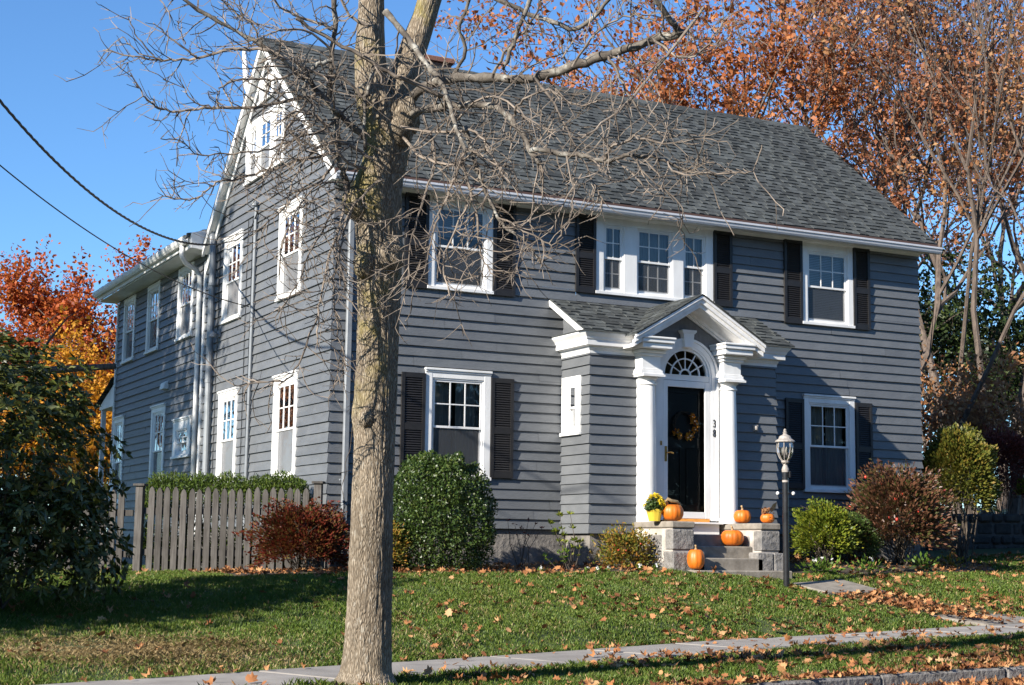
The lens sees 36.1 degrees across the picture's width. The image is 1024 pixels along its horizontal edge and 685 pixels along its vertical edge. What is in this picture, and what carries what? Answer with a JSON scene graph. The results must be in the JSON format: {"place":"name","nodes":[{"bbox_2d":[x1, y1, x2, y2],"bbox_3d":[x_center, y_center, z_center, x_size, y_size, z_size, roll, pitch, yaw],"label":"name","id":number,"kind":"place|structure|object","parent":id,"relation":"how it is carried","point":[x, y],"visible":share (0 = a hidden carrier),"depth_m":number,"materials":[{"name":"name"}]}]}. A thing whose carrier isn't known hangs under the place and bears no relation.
{"place":"outdoors","nodes":[
{"label":"outdoors","id":0,"kind":"place"},
{"bbox_2d":[0,507,1023,684],"bbox_3d":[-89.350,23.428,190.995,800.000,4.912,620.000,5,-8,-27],"label":"lawn","id":1,"kind":"structure","parent":0,"point":[934,553],"depth_m":18.69,"materials":[{"name":"green plant"}]},
{"bbox_2d":[0,325,57,476],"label":"maple tree","id":2,"kind":"object","parent":1,"relation":"on","point":[10,327],"visible":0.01,"depth_m":61.34,"materials":[{"name":"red plant"}]},
{"bbox_2d":[0,346,97,531],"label":"maple tree","id":3,"kind":"object","parent":1,"relation":"on","point":[28,444],"visible":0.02,"depth_m":53.57,"materials":[{"name":"yellow plant"}]},
{"bbox_2d":[0,245,110,479],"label":"maple tree","id":4,"kind":"object","parent":1,"relation":"on","point":[21,335],"visible":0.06,"depth_m":64.64,"materials":[{"name":"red plant"}]},
{"bbox_2d":[0,267,110,356],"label":"maple tree","id":5,"kind":"object","parent":1,"relation":"on","point":[47,282],"depth_m":69.22,"materials":[{"name":"red plant"}]},
{"bbox_2d":[5,311,115,375],"bbox_3d":[-13.159,-1.528,34.842,8.204,12.808,4.587,-5,-9,36],"label":"bare tree","id":6,"kind":"object","parent":1,"relation":"on","point":[77,368],"visible":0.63,"depth_m":33.95,"materials":[{"name":"brown wood"}]},
{"bbox_2d":[13,304,115,486],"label":"maple tree","id":7,"kind":"object","parent":1,"relation":"on","point":[96,390],"visible":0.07,"depth_m":49.76,"materials":[{"name":"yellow plant"}]},
{"bbox_2d":[0,325,135,609],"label":"rhododendron","id":8,"kind":"object","parent":1,"relation":"on","point":[70,500],"visible":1,"depth_m":16.92,"materials":[{"name":"green plant"}]},
{"bbox_2d":[6,490,133,569],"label":"picket gate","id":9,"kind":"structure","parent":1,"relation":"on","point":[120,512],"depth_m":23.04,"materials":[{"name":"grey wood"}]},
{"bbox_2d":[0,232,161,495],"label":"maple tree","id":10,"kind":"object","parent":1,"relation":"on","point":[10,289],"visible":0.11,"depth_m":65.20,"materials":[{"name":"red plant"}]},
{"bbox_2d":[32,251,143,479],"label":"maple tree","id":11,"kind":"object","parent":1,"relation":"on","point":[85,331],"visible":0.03,"depth_m":64.19,"materials":[{"name":"orange plant"}]},
{"bbox_2d":[143,469,313,572],"bbox_3d":[-4.246,2.671,23.387,2.670,1.621,0.709,0,-8,8],"label":"yew hedge","id":12,"kind":"object","parent":1,"relation":"on","point":[164,482],"visible":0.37,"depth_m":23.29,"materials":[{"name":"green plant"}]},
{"bbox_2d":[132,481,325,571],"bbox_3d":[-4.135,2.734,22.849,2.836,1.450,0.170,0,-8,7],"label":"picket fence","id":13,"kind":"object","parent":1,"relation":"on","point":[207,511],"visible":0.68,"depth_m":22.88,"materials":[{"name":"grey wood"}]},
{"bbox_2d":[55,0,783,684],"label":"street tree","id":14,"kind":"object","parent":1,"relation":"on","point":[389,116],"visible":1,"depth_m":12.68,"materials":[{"name":"brown plant"}]},
{"bbox_2d":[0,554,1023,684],"bbox_3d":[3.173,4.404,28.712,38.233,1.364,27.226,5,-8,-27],"label":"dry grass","id":15,"kind":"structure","parent":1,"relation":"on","point":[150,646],"depth_m":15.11,"materials":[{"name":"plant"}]},
{"bbox_2d":[7,550,1023,684],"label":"fallen leaves","id":16,"kind":"object","parent":1,"relation":"on","point":[916,603],"visible":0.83,"depth_m":18.94,"materials":[{"name":"brown plant"}]},
{"bbox_2d":[92,37,942,570],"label":"house","id":17,"kind":"structure","parent":1,"relation":"on","point":[576,391],"depth_m":26.07,"materials":[{"name":"paint"}]},
{"bbox_2d":[0,165,248,306],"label":"phone cable","id":18,"kind":"object","parent":17,"relation":"attached to","point":[110,245],"visible":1,"depth_m":22.52,"materials":[{"name":"black rubber"}]},
{"bbox_2d":[110,415,145,503],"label":"window","id":19,"kind":"structure","parent":17,"relation":"in","point":[118,421],"depth_m":35.36,"materials":[{"name":"white paint"}]},
{"bbox_2d":[0,99,257,245],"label":"service cable","id":20,"kind":"object","parent":17,"relation":"attached to","point":[62,167],"visible":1,"depth_m":23.12,"materials":[{"name":"black rubber"}]},
{"bbox_2d":[120,294,139,364],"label":"window","id":21,"kind":"structure","parent":17,"relation":"in","point":[129,320],"depth_m":35.31,"materials":[{"name":"white paint"}]},
{"bbox_2d":[143,280,170,354],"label":"window","id":22,"kind":"structure","parent":17,"relation":"in","point":[153,297],"depth_m":33.43,"materials":[{"name":"white paint"}]},
{"bbox_2d":[149,402,170,478],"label":"window","id":23,"kind":"structure","parent":17,"relation":"in","point":[158,416],"depth_m":32.39,"materials":[{"name":"white paint"}]},
{"bbox_2d":[170,415,191,459],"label":"window","id":24,"kind":"structure","parent":17,"relation":"in","point":[181,440],"depth_m":30.69,"materials":[{"name":"white glass"}]},
{"bbox_2d":[174,261,194,341],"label":"window","id":25,"kind":"structure","parent":17,"relation":"in","point":[186,276],"depth_m":31.22,"materials":[{"name":"white paint"}]},
{"bbox_2d":[219,229,244,324],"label":"window","id":26,"kind":"structure","parent":17,"relation":"in","point":[232,286],"depth_m":28.30,"materials":[{"name":"white paint"}]},
{"bbox_2d":[216,387,258,482],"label":"window","id":27,"kind":"structure","parent":17,"relation":"in","point":[227,405],"depth_m":27.94,"materials":[{"name":"white paint"}]},
{"bbox_2d":[257,71,274,105],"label":"window","id":28,"kind":"structure","parent":17,"relation":"in","point":[261,94],"depth_m":27.27,"materials":[{"name":"white paint"}]},
{"bbox_2d":[243,98,311,186],"bbox_3d":[-4.015,-3.406,27.217,0.638,1.110,2.090,5,-8,-27],"label":"window","id":29,"kind":"structure","parent":17,"relation":"in","point":[256,138],"depth_m":27.24,"materials":[{"name":"white paint"}]},
{"bbox_2d":[271,370,329,477],"bbox_3d":[-3.388,1.357,25.223,0.640,1.710,1.170,5,-8,-27],"label":"window","id":30,"kind":"structure","parent":17,"relation":"in","point":[283,451],"depth_m":25.16,"materials":[{"name":"white paint"}]},
{"bbox_2d":[274,195,334,301],"bbox_3d":[-3.351,-1.478,25.597,0.640,1.570,1.170,5,-8,-27],"label":"window","id":31,"kind":"structure","parent":17,"relation":"in","point":[281,288],"depth_m":25.55,"materials":[{"name":"white paint"}]},
{"bbox_2d":[338,354,355,517],"bbox_3d":[-2.401,1.596,23.264,0.469,2.862,0.119,4,-8,-22],"label":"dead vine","id":32,"kind":"object","parent":17,"relation":"attached to","point":[344,502],"visible":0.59,"depth_m":23.24,"materials":[{"name":"brown plant"}]},
{"bbox_2d":[424,367,492,480],"bbox_3d":[-0.966,1.298,24.533,1.150,1.710,0.640,5,-8,-27],"label":"window","id":33,"kind":"structure","parent":17,"relation":"in","point":[458,401],"depth_m":24.40,"materials":[{"name":"white paint"}]},
{"bbox_2d":[427,196,493,294],"bbox_3d":[-0.930,-1.505,24.904,1.150,1.505,0.638,5,-8,-27],"label":"window","id":34,"kind":"structure","parent":17,"relation":"in","point":[437,283],"depth_m":24.72,"materials":[{"name":"white glass"}]},
{"bbox_2d":[559,375,600,436],"bbox_3d":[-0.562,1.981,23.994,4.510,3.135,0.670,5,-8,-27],"label":"window","id":35,"kind":"structure","parent":17,"relation":"in","point":[571,405],"depth_m":24.92,"materials":[{"name":"white paint"}]},
{"bbox_2d":[596,217,712,300],"bbox_3d":[2.271,-1.341,26.536,2.340,1.320,0.638,5,-8,-27],"label":"window","id":36,"kind":"structure","parent":17,"relation":"in","point":[633,261],"depth_m":26.32,"materials":[{"name":"white paint"}]},
{"bbox_2d":[660,380,709,520],"bbox_3d":[2.762,1.724,25.093,0.940,2.258,0.216,5,-8,-27],"label":"storm door","id":37,"kind":"structure","parent":17,"relation":"in","point":[686,464],"depth_m":25.16,"materials":[{"name":"white paint"}]},
{"bbox_2d":[672,411,698,440],"bbox_3d":[2.781,1.335,25.150,0.542,0.487,0.074,5,-8,-27],"label":"wreath","id":38,"kind":"object","parent":17,"relation":"attached to","point":[689,436],"visible":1,"depth_m":25.16,"materials":[{"name":"orange plant"}]},
{"bbox_2d":[797,393,855,493],"bbox_3d":[5.433,1.809,27.772,1.150,1.710,0.640,5,-8,-27],"label":"window","id":39,"kind":"structure","parent":17,"relation":"in","point":[829,419],"depth_m":27.61,"materials":[{"name":"white glass"}]},
{"bbox_2d":[803,242,854,331],"bbox_3d":[5.473,-0.994,28.145,1.160,1.505,0.638,5,-8,-27],"label":"window","id":40,"kind":"structure","parent":17,"relation":"in","point":[827,270],"depth_m":27.98,"materials":[{"name":"white paint"}]},
{"bbox_2d":[226,556,994,575],"bbox_3d":[2.682,3.544,24.945,15.255,0.350,2.800,5,-9,-31],"label":"flower bed","id":41,"kind":"object","parent":1,"relation":"on","point":[795,570],"visible":0.34,"depth_m":25.23,"materials":[{"name":"soil"}]},
{"bbox_2d":[232,496,350,571],"bbox_3d":[-2.898,2.662,21.716,1.860,1.092,1.619,5,-8,-27],"label":"burning bush","id":42,"kind":"object","parent":41,"relation":"on","point":[297,530],"visible":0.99,"depth_m":21.53,"materials":[{"name":"red plant"}]},
{"bbox_2d":[393,519,416,566],"bbox_3d":[-1.772,2.818,21.952,0.909,0.837,0.863,1,-8,-4],"label":"spirea","id":43,"kind":"object","parent":41,"relation":"on","point":[397,534],"visible":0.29,"depth_m":21.89,"materials":[{"name":"green plant"}]},
{"bbox_2d":[393,449,498,569],"bbox_3d":[-1.059,2.429,22.648,1.860,1.767,1.693,5,-8,-27],"label":"boxwood","id":44,"kind":"object","parent":41,"relation":"on","point":[435,497],"visible":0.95,"depth_m":22.24,"materials":[{"name":"green plant"}]},
{"bbox_2d":[506,517,544,569],"bbox_3d":[0.192,2.975,23.133,0.655,0.814,0.222,5,-8,-27],"label":"perennial","id":45,"kind":"object","parent":41,"relation":"on","point":[541,527],"visible":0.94,"depth_m":23.12,"materials":[{"name":"red plant"}]},
{"bbox_2d":[540,547,569,570],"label":"perennial","id":46,"kind":"object","parent":41,"relation":"on","point":[563,556],"visible":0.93,"depth_m":23.07,"materials":[{"name":"green plant"}]},
{"bbox_2d":[548,510,583,568],"bbox_3d":[0.796,2.964,23.454,0.586,0.921,0.299,-1,-8,11],"label":"perennial","id":47,"kind":"object","parent":41,"relation":"on","point":[554,530],"visible":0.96,"depth_m":23.48,"materials":[{"name":"green plant"}]},
{"bbox_2d":[587,520,658,568],"bbox_3d":[1.687,3.081,23.762,1.082,0.804,1.055,-1,-8,15],"label":"nandina","id":48,"kind":"object","parent":41,"relation":"on","point":[622,546],"visible":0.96,"depth_m":23.63,"materials":[{"name":"yellow plant"}]},
{"bbox_2d":[652,562,662,569],"bbox_3d":[2.151,3.324,23.338,0.170,0.122,0.146,5,-8,-27],"label":"white pansy","id":49,"kind":"object","parent":41,"relation":"on","point":[656,566],"visible":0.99,"depth_m":23.31,"materials":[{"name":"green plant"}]},
{"bbox_2d":[795,556,834,574],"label":"perennial","id":50,"kind":"object","parent":41,"relation":"on","point":[811,563],"visible":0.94,"depth_m":24.61,"materials":[{"name":"green plant"}]},
{"bbox_2d":[789,495,865,564],"bbox_3d":[5.141,3.100,25.819,1.304,1.151,1.362,-2,-8,17],"label":"euonymus","id":51,"kind":"object","parent":41,"relation":"on","point":[823,524],"visible":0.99,"depth_m":25.65,"materials":[{"name":"green plant"}]},
{"bbox_2d":[809,554,849,573],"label":"perennial","id":52,"kind":"object","parent":41,"relation":"on","point":[833,570],"visible":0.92,"depth_m":24.74,"materials":[{"name":"green plant"}]},
{"bbox_2d":[813,509,884,561],"bbox_3d":[5.653,3.246,26.452,1.294,0.959,1.089,5,-8,-27],"label":"dwarf yew","id":53,"kind":"object","parent":41,"relation":"on","point":[857,519],"visible":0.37,"depth_m":26.28,"materials":[{"name":"green plant"}]},
{"bbox_2d":[845,553,894,573],"bbox_3d":[5.751,3.571,25.267,0.838,0.389,0.526,0,-8,2],"label":"perennial","id":54,"kind":"object","parent":41,"relation":"on","point":[862,565],"visible":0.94,"depth_m":25.25,"materials":[{"name":"green plant"}]},
{"bbox_2d":[838,458,960,565],"bbox_3d":[6.612,2.894,26.923,2.426,1.849,1.945,5,-8,-27],"label":"hydrangea","id":55,"kind":"object","parent":41,"relation":"on","point":[893,499],"visible":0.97,"depth_m":26.57,"materials":[{"name":"brown plant"}]},
{"bbox_2d":[904,551,940,569],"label":"perennial","id":56,"kind":"object","parent":41,"relation":"on","point":[919,563],"visible":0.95,"depth_m":26.26,"materials":[{"name":"green plant"}]},
{"bbox_2d":[931,552,969,568],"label":"perennial","id":57,"kind":"object","parent":41,"relation":"on","point":[952,563],"visible":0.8,"depth_m":27.23,"materials":[{"name":"green plant"}]},
{"bbox_2d":[921,421,1003,565],"bbox_3d":[8.175,2.793,28.989,2.012,2.719,1.416,5,-8,-27],"label":"euonymus","id":58,"kind":"object","parent":41,"relation":"on","point":[960,451],"visible":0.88,"depth_m":28.78,"materials":[{"name":"green plant"}]},
{"bbox_2d":[434,0,850,135],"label":"oak tree","id":59,"kind":"object","parent":1,"relation":"on","point":[662,91],"visible":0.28,"depth_m":41.28,"materials":[{"name":"orange plant"}]},
{"bbox_2d":[634,521,791,578],"bbox_3d":[3.122,3.362,24.256,2.060,1.160,1.540,5,-8,-27],"label":"stoop","id":60,"kind":"object","parent":1,"relation":"on","point":[755,553],"visible":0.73,"depth_m":24.04,"materials":[{"name":"stone"}]},
{"bbox_2d":[643,492,666,520],"bbox_3d":[2.166,2.493,23.892,0.369,0.442,0.346,5,-8,-27],"label":"potted mum","id":61,"kind":"object","parent":60,"relation":"on","point":[653,508],"visible":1,"depth_m":23.81,"materials":[{"name":"yellow metal"}]},
{"bbox_2d":[662,497,683,520],"bbox_3d":[2.443,2.533,23.909,0.343,0.349,0.323,5,-8,-27],"label":"pumpkin","id":62,"kind":"object","parent":60,"relation":"on","point":[672,512],"visible":1,"depth_m":23.79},
{"bbox_2d":[687,545,704,568],"bbox_3d":[2.740,3.194,23.435,0.262,0.362,0.285,5,-8,-27],"label":"pumpkin","id":63,"kind":"object","parent":60,"relation":"on","point":[695,558],"visible":0.99,"depth_m":23.33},
{"bbox_2d":[721,525,743,545],"bbox_3d":[3.435,3.008,24.519,0.342,0.313,0.361,5,-8,-27],"label":"pumpkin","id":64,"kind":"object","parent":60,"relation":"on","point":[732,537],"visible":1,"depth_m":24.39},
{"bbox_2d":[734,505,750,522],"bbox_3d":[3.650,2.719,24.915,0.272,0.279,0.255,5,-8,-27],"label":"pumpkin","id":65,"kind":"object","parent":60,"relation":"on","point":[742,515],"visible":1,"depth_m":24.82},
{"bbox_2d":[760,502,776,522],"bbox_3d":[3.984,2.648,24.524,0.238,0.331,0.244,-3,-9,28],"label":"pumpkin","id":66,"kind":"object","parent":60,"relation":"on","point":[767,517],"visible":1,"depth_m":24.48,"materials":[{"name":"orange plant"}]},
{"bbox_2d":[603,0,888,120],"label":"oak tree","id":67,"kind":"object","parent":1,"relation":"on","point":[786,74],"visible":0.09,"depth_m":44.77,"materials":[{"name":"orange plant"}]},
{"bbox_2d":[551,0,991,203],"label":"oak tree","id":68,"kind":"object","parent":1,"relation":"on","point":[702,77],"visible":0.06,"depth_m":60.54,"materials":[{"name":"orange plant"}]},
{"bbox_2d":[775,429,794,586],"bbox_3d":[4.099,2.480,23.546,0.304,2.379,0.304,5,-8,-27],"label":"lamp post","id":69,"kind":"object","parent":1,"relation":"on","point":[785,437],"visible":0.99,"depth_m":23.54,"materials":[{"name":"black metal"}]},
{"bbox_2d":[615,0,1019,238],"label":"oak tree","id":70,"kind":"object","parent":1,"relation":"on","point":[742,55],"visible":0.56,"depth_m":43.46,"materials":[{"name":"orange plant"}]},
{"bbox_2d":[712,0,1023,289],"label":"oak tree","id":71,"kind":"object","parent":1,"relation":"on","point":[952,222],"visible":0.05,"depth_m":59.48,"materials":[{"name":"orange plant"}]},
{"bbox_2d":[737,0,1023,376],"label":"oak tree","id":72,"kind":"object","parent":1,"relation":"on","point":[896,199],"visible":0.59,"depth_m":41.83,"materials":[{"name":"orange plant"}]},
{"bbox_2d":[744,0,1019,471],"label":"oak tree","id":73,"kind":"object","parent":1,"relation":"on","point":[946,171],"visible":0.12,"depth_m":49.69,"materials":[{"name":"orange plant"}]},
{"bbox_2d":[754,0,1013,513],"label":"oak tree","id":74,"kind":"object","parent":1,"relation":"on","point":[923,338],"visible":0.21,"depth_m":47.09,"materials":[{"name":"orange plant"}]},
{"bbox_2d":[765,0,1023,513],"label":"oak tree","id":75,"kind":"object","parent":1,"relation":"on","point":[973,221],"visible":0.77,"depth_m":38.99,"materials":[{"name":"beige plant"}]},
{"bbox_2d":[802,0,1023,208],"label":"oak tree","id":76,"kind":"object","parent":1,"relation":"on","point":[873,120],"visible":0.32,"depth_m":45.92,"materials":[{"name":"orange plant"}]},
{"bbox_2d":[817,0,1022,513],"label":"oak tree","id":77,"kind":"object","parent":1,"relation":"on","point":[905,131],"visible":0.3,"depth_m":45.16,"materials":[{"name":"orange plant"}]},
{"bbox_2d":[845,0,1023,503],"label":"oak tree","id":78,"kind":"object","parent":1,"relation":"on","point":[979,220],"visible":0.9,"depth_m":38.94,"materials":[{"name":"beige plant"}]},
{"bbox_2d":[873,36,1023,508],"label":"oak tree","id":79,"kind":"object","parent":1,"relation":"on","point":[1001,242],"visible":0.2,"depth_m":65.39,"materials":[{"name":"orange plant"}]},
{"bbox_2d":[875,0,1023,512],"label":"oak tree","id":80,"kind":"object","parent":1,"relation":"on","point":[1020,302],"visible":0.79,"depth_m":38.25,"materials":[{"name":"orange plant"}]},
{"bbox_2d":[878,0,1023,275],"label":"oak tree","id":81,"kind":"object","parent":1,"relation":"on","point":[1012,243],"visible":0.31,"depth_m":44.67,"materials":[{"name":"beige plant"}]},
{"bbox_2d":[903,31,1023,411],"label":"oak tree","id":82,"kind":"object","parent":1,"relation":"on","point":[1021,287],"visible":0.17,"depth_m":54.79,"materials":[{"name":"orange plant"}]},
{"bbox_2d":[920,344,1008,512],"bbox_3d":[10.780,2.170,38.260,3.342,4.852,3.758,5,-8,-27],"label":"beech sapling","id":83,"kind":"object","parent":1,"relation":"on","point":[938,395],"visible":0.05,"depth_m":38.43,"materials":[{"name":"brown plant"}]},
{"bbox_2d":[908,0,1023,513],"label":"oak tree","id":84,"kind":"object","parent":1,"relation":"on","point":[1016,505],"visible":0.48,"depth_m":39.85,"materials":[{"name":"orange plant"}]},
{"bbox_2d":[918,232,1021,465],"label":"evergreen tree","id":85,"kind":"object","parent":1,"relation":"on","point":[941,321],"visible":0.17,"depth_m":44.73,"materials":[{"name":"green plant"}]},
{"bbox_2d":[918,253,1023,514],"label":"evergreen tree","id":86,"kind":"object","parent":1,"relation":"on","point":[1003,315],"visible":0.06,"depth_m":45.94,"materials":[{"name":"green plant"}]},
{"bbox_2d":[920,322,1023,513],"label":"beech sapling","id":87,"kind":"object","parent":1,"relation":"on","point":[944,419],"visible":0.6,"depth_m":36.93,"materials":[{"name":"brown plant"}]},
{"bbox_2d":[921,248,1023,513],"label":"evergreen tree","id":88,"kind":"object","parent":1,"relation":"on","point":[1001,326],"visible":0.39,"depth_m":44.77,"materials":[{"name":"green plant"}]},
{"bbox_2d":[921,514,1023,550],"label":"stone wall","id":89,"kind":"structure","parent":1,"relation":"on","point":[999,531],"depth_m":32.69,"materials":[{"name":"stone"}]},
{"bbox_2d":[948,347,1023,501],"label":"beech sapling","id":90,"kind":"object","parent":1,"relation":"on","point":[1016,415],"visible":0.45,"depth_m":35.93,"materials":[{"name":"brown plant"}]},
{"bbox_2d":[956,422,1023,513],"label":"japanese maple","id":91,"kind":"object","parent":1,"relation":"on","point":[1010,450],"visible":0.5,"depth_m":33.27,"materials":[{"name":"red plant"}]},
{"bbox_2d":[995,376,1023,513],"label":"oak tree","id":92,"kind":"object","parent":1,"relation":"on","point":[1019,394],"visible":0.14,"depth_m":43.13,"materials":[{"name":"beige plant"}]},
{"bbox_2d":[1013,477,1023,513],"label":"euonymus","id":93,"kind":"object","parent":1,"relation":"on","point":[1019,488],"visible":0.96,"depth_m":32.99,"materials":[{"name":"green plant"}]},
{"bbox_2d":[0,0,1023,531],"label":"sky","id":94,"kind":"structure","parent":0,"point":[41,40],"materials":[{"name":"blue"}]},
{"bbox_2d":[42,623,1023,684],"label":"sidewalk","id":95,"kind":"structure","parent":0,"point":[278,676],"depth_m":16.02,"materials":[{"name":"concrete"}]},
{"bbox_2d":[794,579,1023,625],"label":"path","id":96,"kind":"structure","parent":0,"point":[830,586],"depth_m":23.35,"materials":[{"name":"concrete"}]},
{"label":"road","id":97,"kind":"structure","parent":0,"visible":0},
{"bbox_2d":[745,665,1023,684],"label":"kerb","id":98,"kind":"structure","parent":97,"relation":"on","point":[925,677],"depth_m":15.31,"materials":[{"name":"stone"}]}
]}

